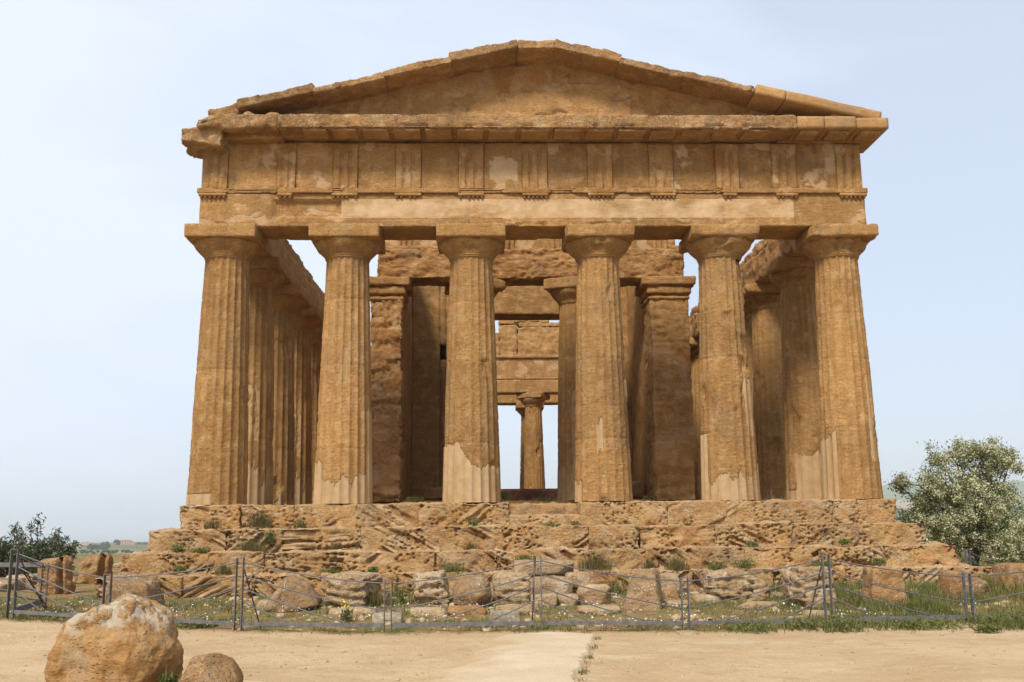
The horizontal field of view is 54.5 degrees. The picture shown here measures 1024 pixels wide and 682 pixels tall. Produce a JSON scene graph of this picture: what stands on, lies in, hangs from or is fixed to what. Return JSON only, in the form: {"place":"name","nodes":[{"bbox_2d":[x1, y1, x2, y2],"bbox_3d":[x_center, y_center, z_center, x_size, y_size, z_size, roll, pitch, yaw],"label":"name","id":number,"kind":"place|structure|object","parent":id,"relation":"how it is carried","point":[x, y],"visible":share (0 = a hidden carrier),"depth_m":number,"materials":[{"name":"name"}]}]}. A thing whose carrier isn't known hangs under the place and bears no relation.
{"place":"outdoors","nodes":[
{"label":"outdoors","id":0,"kind":"place"},
{"bbox_2d":[0,529,158,543],"bbox_3d":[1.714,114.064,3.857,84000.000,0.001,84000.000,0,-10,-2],"label":"sea","id":1,"kind":"structure","parent":0,"point":[96,536],"depth_m":13754.32,"materials":[{"name":"blue liquid"}]},
{"bbox_2d":[0,545,1023,681],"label":"ground","id":2,"kind":"structure","parent":0,"point":[711,654],"depth_m":12.95,"materials":[{"name":"sand"}]},
{"bbox_2d":[0,577,25,591],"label":"stone block","id":3,"kind":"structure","parent":2,"relation":"on","point":[3,584],"depth_m":24.39,"materials":[{"name":"stone"}]},
{"bbox_2d":[6,574,37,584],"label":"stone block","id":4,"kind":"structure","parent":2,"relation":"on","point":[22,576],"depth_m":27.18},
{"bbox_2d":[0,556,49,609],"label":"fence","id":5,"kind":"object","parent":2,"relation":"on","point":[36,602],"visible":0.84,"depth_m":18.13,"materials":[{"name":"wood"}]},
{"bbox_2d":[0,512,83,576],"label":"shrub","id":6,"kind":"object","parent":2,"relation":"on","point":[38,550],"visible":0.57,"depth_m":31.57,"materials":[{"name":"green plant"}]},
{"bbox_2d":[19,607,77,617],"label":"weed clump","id":7,"kind":"object","parent":2,"relation":"on","point":[59,610],"visible":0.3,"depth_m":16.69,"materials":[{"name":"plant"}]},
{"bbox_2d":[35,555,75,594],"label":"stone block","id":8,"kind":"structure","parent":2,"relation":"on","point":[62,578],"depth_m":23.07,"materials":[{"name":"stone"}]},
{"bbox_2d":[76,553,113,583],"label":"stone block","id":9,"kind":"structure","parent":2,"relation":"on","point":[100,564],"depth_m":27.23,"materials":[{"name":"stone"}]},
{"bbox_2d":[44,594,183,681],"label":"boulder","id":10,"kind":"object","parent":2,"relation":"on","point":[128,638],"visible":0.98,"depth_m":9.47,"materials":[{"name":"stone"}]},
{"bbox_2d":[113,562,121,567],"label":"stone block","id":11,"kind":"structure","parent":2,"relation":"on","point":[117,565],"depth_m":37.84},
{"bbox_2d":[100,572,166,606],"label":"stone block","id":12,"kind":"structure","parent":2,"relation":"on","point":[145,586],"depth_m":18.23,"materials":[{"name":"stone"}]},
{"bbox_2d":[157,666,183,681],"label":"weed clump","id":13,"kind":"object","parent":2,"relation":"on","point":[167,677],"visible":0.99,"depth_m":9.40,"materials":[{"name":"plant"}]},
{"bbox_2d":[177,618,219,628],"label":"weed clump","id":14,"kind":"object","parent":2,"relation":"on","point":[192,625],"visible":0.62,"depth_m":15.62,"materials":[{"name":"plant"}]},
{"bbox_2d":[178,653,243,681],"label":"boulder","id":15,"kind":"object","parent":2,"relation":"on","point":[214,667],"visible":1,"depth_m":9.35,"materials":[{"name":"stone"}]},
{"bbox_2d":[257,599,268,608],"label":"stone block","id":16,"kind":"object","parent":2,"relation":"on","point":[261,603],"depth_m":18.44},
{"bbox_2d":[265,575,322,611],"bbox_3d":[-4.038,4.723,18.466,0.997,0.704,1.059,0,-10,-2],"label":"boulder","id":17,"kind":"object","parent":2,"relation":"on","point":[296,599],"visible":0.88,"depth_m":18.03,"materials":[{"name":"stone"}]},
{"bbox_2d":[334,605,356,621],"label":"weed clump","id":18,"kind":"object","parent":2,"relation":"on","point":[347,612],"visible":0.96,"depth_m":16.55,"materials":[{"name":"plant"}]},
{"bbox_2d":[338,599,355,608],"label":"yellow flowers","id":19,"kind":"object","parent":18,"relation":"in","point":[346,602],"visible":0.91,"depth_m":16.56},
{"bbox_2d":[324,571,382,606],"bbox_3d":[-3.049,4.872,19.297,0.828,0.759,1.766,-2,-10,7],"label":"stone block","id":20,"kind":"object","parent":2,"relation":"on","point":[354,592],"depth_m":18.58,"materials":[{"name":"stone"}]},
{"bbox_2d":[329,606,377,614],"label":"stone block","id":21,"kind":"object","parent":2,"relation":"on","point":[356,611],"depth_m":17.68,"materials":[{"name":"stone"}]},
{"bbox_2d":[365,583,394,606],"bbox_3d":[-2.617,4.811,18.901,0.946,0.545,0.772,0,-10,-2],"label":"weed clump","id":22,"kind":"object","parent":2,"relation":"on","point":[375,600],"visible":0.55,"depth_m":18.81,"materials":[{"name":"plant"}]},
{"bbox_2d":[372,612,402,623],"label":"stone block","id":23,"kind":"object","parent":2,"relation":"on","point":[379,617],"depth_m":16.25,"materials":[{"name":"stone"}]},
{"bbox_2d":[375,573,413,604],"bbox_3d":[-2.204,4.803,19.290,1.005,0.645,0.936,-7,-12,30],"label":"weed clump","id":24,"kind":"object","parent":2,"relation":"on","point":[399,593],"visible":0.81,"depth_m":19.10,"materials":[{"name":"plant"}]},
{"bbox_2d":[410,607,445,616],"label":"stone block","id":25,"kind":"object","parent":2,"relation":"on","point":[431,611],"depth_m":17.11,"materials":[{"name":"stone"}]},
{"bbox_2d":[413,569,449,605],"bbox_3d":[-1.584,4.846,19.395,0.780,0.740,1.325,0,-10,-2],"label":"stone block","id":26,"kind":"object","parent":2,"relation":"on","point":[431,590],"depth_m":18.87,"materials":[{"name":"stone"}]},
{"bbox_2d":[447,604,485,616],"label":"stone block","id":27,"kind":"object","parent":2,"relation":"on","point":[453,610],"depth_m":17.04,"materials":[{"name":"stone"}]},
{"bbox_2d":[452,575,491,606],"bbox_3d":[-0.755,4.743,18.665,0.744,0.687,0.917,0,-10,-2],"label":"boulder","id":28,"kind":"object","parent":2,"relation":"on","point":[465,584],"visible":0.77,"depth_m":18.35,"materials":[{"name":"stone"}]},
{"bbox_2d":[1,591,979,630],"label":"white flowers","id":29,"kind":"object","parent":2,"relation":"on","point":[492,609],"visible":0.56,"depth_m":16.93,"materials":[{"name":"plant"}]},
{"bbox_2d":[490,610,519,627],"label":"stone block","id":30,"kind":"object","parent":2,"relation":"on","point":[513,615],"depth_m":15.70,"materials":[{"name":"stone"}]},
{"bbox_2d":[1,591,1014,632],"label":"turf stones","id":31,"kind":"object","parent":2,"relation":"on","point":[537,616],"visible":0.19,"depth_m":17.00,"materials":[{"name":"stone"}]},
{"bbox_2d":[492,571,530,604],"bbox_3d":[-0.011,4.833,19.279,0.756,0.702,1.254,0,-10,-2],"label":"stone block","id":32,"kind":"object","parent":2,"relation":"on","point":[508,589],"depth_m":18.76,"materials":[{"name":"stone"}]},
{"bbox_2d":[2,625,1022,681],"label":"sand pebbles","id":33,"kind":"object","parent":2,"relation":"on","point":[724,634],"visible":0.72,"depth_m":12.44,"materials":[{"name":"stone"}]},
{"bbox_2d":[5,549,1023,631],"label":"fence","id":34,"kind":"object","parent":2,"relation":"on","point":[440,624],"visible":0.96,"depth_m":15.38,"materials":[{"name":"metal"}]},
{"bbox_2d":[496,604,533,614],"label":"stone block","id":35,"kind":"object","parent":2,"relation":"on","point":[527,609],"depth_m":17.24,"materials":[{"name":"stone"}]},
{"bbox_2d":[95,39,992,599],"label":"greek temple","id":36,"kind":"structure","parent":2,"relation":"on","point":[529,189],"depth_m":24.73,"materials":[{"name":"stone"}]},
{"bbox_2d":[168,543,189,552],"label":"weed clump","id":37,"kind":"object","parent":36,"relation":"on","point":[176,550],"visible":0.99,"depth_m":22.08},
{"bbox_2d":[172,564,190,573],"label":"weed clump","id":38,"kind":"object","parent":36,"relation":"on","point":[180,568],"visible":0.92,"depth_m":21.50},
{"bbox_2d":[188,548,218,553],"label":"weed clump","id":39,"kind":"object","parent":36,"relation":"on","point":[200,550],"visible":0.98,"depth_m":22.04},
{"bbox_2d":[204,517,221,528],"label":"weed clump","id":40,"kind":"object","parent":36,"relation":"on","point":[210,525],"visible":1,"depth_m":22.65,"materials":[{"name":"plant"}]},
{"bbox_2d":[215,561,232,574],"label":"weed clump","id":41,"kind":"object","parent":36,"relation":"on","point":[223,570],"visible":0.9,"depth_m":21.52,"materials":[{"name":"plant"}]},
{"bbox_2d":[233,536,269,553],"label":"weed clump","id":42,"kind":"object","parent":36,"relation":"on","point":[249,546],"visible":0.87,"depth_m":22.11,"materials":[{"name":"plant"}]},
{"bbox_2d":[246,508,275,526],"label":"weed clump","id":43,"kind":"object","parent":36,"relation":"on","point":[264,521],"visible":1,"depth_m":22.69,"materials":[{"name":"plant"}]},
{"bbox_2d":[260,528,274,544],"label":"weed clump","id":44,"kind":"object","parent":36,"relation":"on","point":[270,539],"visible":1,"depth_m":22.37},
{"bbox_2d":[293,519,306,528],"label":"weed clump","id":45,"kind":"object","parent":36,"relation":"on","point":[301,524],"visible":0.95,"depth_m":22.74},
{"bbox_2d":[324,567,340,572],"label":"weed clump","id":46,"kind":"object","parent":36,"relation":"on","point":[331,570],"visible":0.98,"depth_m":21.57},
{"bbox_2d":[328,539,342,553],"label":"weed clump","id":47,"kind":"object","parent":36,"relation":"on","point":[334,547],"visible":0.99,"depth_m":22.18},
{"bbox_2d":[367,566,377,572],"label":"weed clump","id":48,"kind":"object","parent":36,"relation":"on","point":[373,569],"visible":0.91,"depth_m":21.64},
{"bbox_2d":[404,494,426,501],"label":"weed clump","id":49,"kind":"object","parent":36,"relation":"on","point":[413,499],"visible":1,"depth_m":28.43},
{"bbox_2d":[423,487,442,499],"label":"stone block","id":50,"kind":"object","parent":36,"relation":"on","point":[432,493],"depth_m":31.42,"materials":[{"name":"stone"}]},
{"bbox_2d":[439,559,469,573],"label":"weed clump","id":51,"kind":"object","parent":36,"relation":"on","point":[450,568],"visible":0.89,"depth_m":21.67,"materials":[{"name":"plant"}]},
{"bbox_2d":[463,542,476,549],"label":"weed clump","id":52,"kind":"object","parent":36,"relation":"on","point":[469,546],"visible":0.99,"depth_m":22.27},
{"bbox_2d":[466,511,479,526],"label":"weed clump","id":53,"kind":"object","parent":36,"relation":"on","point":[473,523],"visible":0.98,"depth_m":22.85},
{"bbox_2d":[501,492,510,499],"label":"weed clump","id":54,"kind":"object","parent":36,"relation":"on","point":[504,496],"visible":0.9,"depth_m":25.98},
{"bbox_2d":[530,497,554,501],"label":"weed clump","id":55,"kind":"object","parent":36,"relation":"on","point":[540,499],"visible":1,"depth_m":28.48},
{"bbox_2d":[540,522,560,527],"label":"weed clump","id":56,"kind":"object","parent":36,"relation":"on","point":[551,525],"visible":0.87,"depth_m":22.85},
{"bbox_2d":[567,518,578,524],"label":"weed clump","id":57,"kind":"object","parent":36,"relation":"on","point":[575,523],"visible":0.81,"depth_m":22.91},
{"bbox_2d":[575,549,612,572],"bbox_3d":[1.767,4.803,21.872,0.973,0.545,0.928,0,-10,-2],"label":"weed clump","id":58,"kind":"object","parent":36,"relation":"on","point":[599,566],"visible":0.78,"depth_m":21.72,"materials":[{"name":"plant"}]},
{"bbox_2d":[631,481,644,498],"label":"stone block","id":59,"kind":"object","parent":36,"relation":"on","point":[638,489],"depth_m":31.64,"materials":[{"name":"stone"}]},
{"bbox_2d":[641,556,656,568],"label":"weed clump","id":60,"kind":"object","parent":36,"relation":"on","point":[647,565],"visible":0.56,"depth_m":21.76,"materials":[{"name":"plant"}]},
{"bbox_2d":[643,495,655,499],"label":"weed clump","id":61,"kind":"object","parent":36,"relation":"on","point":[646,497],"visible":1,"depth_m":28.66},
{"bbox_2d":[667,245,678,248],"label":"stone block","id":62,"kind":"structure","parent":36,"relation":"attached to","point":[672,246],"depth_m":31.23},
{"bbox_2d":[660,551,690,572],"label":"weed clump","id":63,"kind":"object","parent":36,"relation":"on","point":[678,565],"visible":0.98,"depth_m":21.76,"materials":[{"name":"plant"}]},
{"bbox_2d":[708,560,727,569],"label":"weed clump","id":64,"kind":"object","parent":36,"relation":"on","point":[720,566],"visible":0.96,"depth_m":21.79,"materials":[{"name":"plant"}]},
{"bbox_2d":[745,540,759,546],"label":"weed clump","id":65,"kind":"object","parent":36,"relation":"on","point":[753,544],"visible":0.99,"depth_m":22.46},
{"bbox_2d":[811,561,833,566],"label":"weed clump","id":66,"kind":"object","parent":36,"relation":"on","point":[815,563],"visible":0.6,"depth_m":21.84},
{"bbox_2d":[839,538,851,544],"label":"weed clump","id":67,"kind":"object","parent":36,"relation":"on","point":[843,541],"visible":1,"depth_m":22.51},
{"bbox_2d":[870,556,891,564],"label":"weed clump","id":68,"kind":"object","parent":36,"relation":"on","point":[879,561],"visible":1,"depth_m":21.91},
{"bbox_2d":[530,593,557,607],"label":"stone block","id":69,"kind":"structure","parent":2,"relation":"on","point":[551,598],"depth_m":18.43,"materials":[{"name":"stone"}]},
{"bbox_2d":[530,574,564,595],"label":"stone block","id":70,"kind":"structure","parent":2,"relation":"on","point":[555,576],"depth_m":20.77,"materials":[{"name":"stone"}]},
{"bbox_2d":[514,560,573,574],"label":"stone block","id":71,"kind":"structure","parent":70,"relation":"on","point":[548,568],"depth_m":20.75,"materials":[{"name":"stone"}]},
{"bbox_2d":[514,553,534,559],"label":"weed clump","id":72,"kind":"object","parent":71,"relation":"on","point":[521,557],"visible":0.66,"depth_m":21.50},
{"bbox_2d":[532,576,572,595],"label":"stone block","id":73,"kind":"structure","parent":2,"relation":"on","point":[558,586],"depth_m":19.75,"materials":[{"name":"stone"}]},
{"bbox_2d":[557,593,578,605],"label":"stone block","id":74,"kind":"structure","parent":2,"relation":"on","point":[565,600],"depth_m":18.49,"materials":[{"name":"stone"}]},
{"bbox_2d":[565,571,589,588],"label":"stone block","id":75,"kind":"structure","parent":2,"relation":"on","point":[580,577],"depth_m":20.26,"materials":[{"name":"stone"}]},
{"bbox_2d":[577,583,611,604],"bbox_3d":[1.565,4.862,18.921,0.662,0.480,0.621,0,-10,-2],"label":"stone block","id":76,"kind":"object","parent":2,"relation":"on","point":[590,595],"depth_m":18.66,"materials":[{"name":"stone"}]},
{"bbox_2d":[577,605,619,614],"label":"stone block","id":77,"kind":"object","parent":2,"relation":"on","point":[591,609],"depth_m":17.17,"materials":[{"name":"stone"}]},
{"bbox_2d":[598,571,626,592],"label":"weed clump","id":78,"kind":"object","parent":2,"relation":"on","point":[616,587],"visible":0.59,"depth_m":21.42,"materials":[{"name":"plant"}]},
{"bbox_2d":[623,568,662,610],"bbox_3d":[2.398,4.578,18.166,0.692,0.817,0.950,-3,-11,13],"label":"boulder","id":79,"kind":"object","parent":2,"relation":"on","point":[649,590],"visible":0.81,"depth_m":17.84,"materials":[{"name":"stone"}]},
{"bbox_2d":[659,572,679,593],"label":"stone block","id":80,"kind":"structure","parent":2,"relation":"on","point":[669,584],"depth_m":20.28,"materials":[{"name":"stone"}]},
{"bbox_2d":[663,588,678,600],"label":"stone block","id":81,"kind":"structure","parent":2,"relation":"on","point":[671,593],"depth_m":19.35,"materials":[{"name":"stone"}]},
{"bbox_2d":[665,600,690,605],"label":"stone block","id":82,"kind":"object","parent":2,"relation":"on","point":[670,602],"depth_m":18.34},
{"bbox_2d":[675,630,699,634],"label":"foundation slab","id":83,"kind":"structure","parent":2,"relation":"on","point":[686,632],"depth_m":14.69,"materials":[{"name":"stone"}]},
{"bbox_2d":[693,593,721,602],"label":"stone block","id":84,"kind":"object","parent":2,"relation":"on","point":[699,596],"depth_m":18.92,"materials":[{"name":"stone"}]},
{"bbox_2d":[699,568,769,602],"bbox_3d":[4.306,4.822,19.430,1.290,0.749,1.158,0,-10,-2],"label":"stone block","id":85,"kind":"object","parent":2,"relation":"on","point":[721,589],"depth_m":18.93,"materials":[{"name":"stone"}]},
{"bbox_2d":[710,617,788,633],"bbox_3d":[3.605,4.298,15.068,1.148,0.238,0.745,0,-10,-2],"label":"weed clump","id":86,"kind":"object","parent":2,"relation":"on","point":[756,627],"visible":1,"depth_m":14.95,"materials":[{"name":"plant"}]},
{"bbox_2d":[738,601,778,609],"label":"stone block","id":87,"kind":"object","parent":2,"relation":"on","point":[751,604],"depth_m":17.80,"materials":[{"name":"stone"}]},
{"bbox_2d":[781,610,829,631],"bbox_3d":[4.573,4.276,15.205,0.944,0.289,0.642,0,-10,-2],"label":"weed clump","id":88,"kind":"object","parent":2,"relation":"on","point":[801,622],"visible":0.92,"depth_m":15.13,"materials":[{"name":"plant"}]},
{"bbox_2d":[779,565,837,609],"bbox_3d":[5.428,4.546,18.160,0.862,0.873,0.974,0,-10,-2],"label":"stone block","id":89,"kind":"object","parent":2,"relation":"on","point":[790,574],"depth_m":17.81,"materials":[{"name":"stone"}]},
{"bbox_2d":[802,610,829,616],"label":"stone block","id":90,"kind":"object","parent":2,"relation":"on","point":[820,612],"depth_m":16.77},
{"bbox_2d":[815,627,844,631],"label":"foundation slab","id":91,"kind":"structure","parent":2,"relation":"on","point":[819,628],"depth_m":14.92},
{"bbox_2d":[803,606,873,632],"bbox_3d":[4.891,4.153,14.899,1.150,0.432,0.635,-1,-10,5],"label":"weed clump","id":92,"kind":"object","parent":2,"relation":"on","point":[845,627],"visible":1,"depth_m":14.83,"materials":[{"name":"plant"}]},
{"bbox_2d":[860,565,908,605],"bbox_3d":[6.831,4.545,18.237,0.771,0.837,0.841,0,-10,-2],"label":"stone block","id":93,"kind":"object","parent":2,"relation":"on","point":[889,578],"depth_m":17.93,"materials":[{"name":"stone"}]},
{"bbox_2d":[854,615,943,632],"bbox_3d":[5.965,4.316,15.235,1.200,0.227,1.098,-7,-12,33],"label":"weed clump","id":94,"kind":"object","parent":2,"relation":"on","point":[894,624],"visible":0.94,"depth_m":15.12,"materials":[{"name":"plant"}]},
{"bbox_2d":[886,617,964,631],"bbox_3d":[6.343,4.310,15.236,1.118,0.219,1.056,9,-14,-42],"label":"weed clump","id":95,"kind":"object","parent":2,"relation":"on","point":[933,627],"visible":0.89,"depth_m":15.11,"materials":[{"name":"plant"}]},
{"bbox_2d":[938,570,962,601],"bbox_3d":[8.377,4.725,19.005,0.335,0.679,0.607,0,-10,-2],"label":"stone block","id":96,"kind":"object","parent":2,"relation":"on","point":[950,582],"depth_m":18.83,"materials":[{"name":"stone"}]},
{"bbox_2d":[883,432,1023,565],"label":"flowering tree","id":97,"kind":"object","parent":2,"relation":"on","point":[958,523],"visible":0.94,"depth_m":29.01,"materials":[{"name":"green plant"}]},
{"bbox_2d":[936,569,989,596],"bbox_3d":[9.022,4.885,19.831,1.030,0.676,0.996,0,-10,-2],"label":"boulder","id":98,"kind":"object","parent":2,"relation":"on","point":[980,585],"visible":0.24,"depth_m":19.47,"materials":[{"name":"stone"}]},
{"bbox_2d":[958,623,980,627],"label":"foundation slab","id":99,"kind":"structure","parent":2,"relation":"on","point":[966,626],"depth_m":15.23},
{"bbox_2d":[927,606,1023,631],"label":"weed clump","id":100,"kind":"object","parent":2,"relation":"on","point":[988,618],"visible":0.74,"depth_m":15.27,"materials":[{"name":"plant"}]},
{"bbox_2d":[964,549,996,565],"bbox_3d":[11.327,5.470,23.715,0.170,0.901,3.961,-3,-11,12],"label":"fence","id":101,"kind":"object","parent":2,"relation":"on","point":[968,559],"visible":0.26,"depth_m":25.56,"materials":[{"name":"metal"}]},
{"bbox_2d":[970,624,1004,632],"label":"weed clump","id":102,"kind":"object","parent":2,"relation":"on","point":[988,628],"visible":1,"depth_m":14.61,"materials":[{"name":"plant"}]},
{"bbox_2d":[974,600,1023,629],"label":"weed clump","id":103,"kind":"object","parent":2,"relation":"on","point":[1011,611],"visible":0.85,"depth_m":15.23,"materials":[{"name":"plant"}]},
{"bbox_2d":[991,563,1023,590],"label":"stone block","id":104,"kind":"object","parent":2,"relation":"on","point":[998,568],"depth_m":20.24,"materials":[{"name":"stone"}]},
{"bbox_2d":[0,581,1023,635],"bbox_3d":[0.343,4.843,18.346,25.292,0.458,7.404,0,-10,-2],"label":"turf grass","id":105,"kind":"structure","parent":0,"point":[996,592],"depth_m":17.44,"materials":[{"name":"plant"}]},
{"bbox_2d":[0,576,1023,634],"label":"green grass","id":106,"kind":"structure","parent":0,"point":[928,587],"depth_m":18.06,"materials":[{"name":"plant"}]},
{"bbox_2d":[0,0,1023,530],"label":"sky","id":107,"kind":"structure","parent":0,"point":[101,279],"materials":[{"name":"blue"}]},
{"bbox_2d":[1,480,1023,556],"bbox_3d":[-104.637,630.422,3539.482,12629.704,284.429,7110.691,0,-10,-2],"label":"hills","id":108,"kind":"structure","parent":0,"point":[887,494],"depth_m":2401.84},
{"bbox_2d":[120,540,131,543],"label":"house","id":109,"kind":"structure","parent":108,"relation":"on","point":[125,541],"depth_m":1429.35,"materials":[{"name":"ceramic"}]},
{"bbox_2d":[74,508,908,554],"bbox_3d":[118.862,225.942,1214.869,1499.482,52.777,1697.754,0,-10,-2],"label":"trees","id":110,"kind":"object","parent":108,"relation":"on","point":[105,546],"visible":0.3,"depth_m":1191.57,"materials":[{"name":"green plant"}]},
{"bbox_2d":[438,632,596,681],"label":"path","id":111,"kind":"structure","parent":0,"point":[543,657],"depth_m":11.55,"materials":[{"name":"sand"}]},
{"bbox_2d":[578,636,600,680],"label":"path edge weeds","id":112,"kind":"object","parent":111,"relation":"on","point":[589,657],"visible":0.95,"depth_m":11.93,"materials":[{"name":"plant"}]},
{"bbox_2d":[733,557,755,568],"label":"weed clump","id":113,"kind":"object","parent":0,"point":[747,565],"visible":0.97,"depth_m":21.78,"materials":[{"name":"plant"}]}
]}

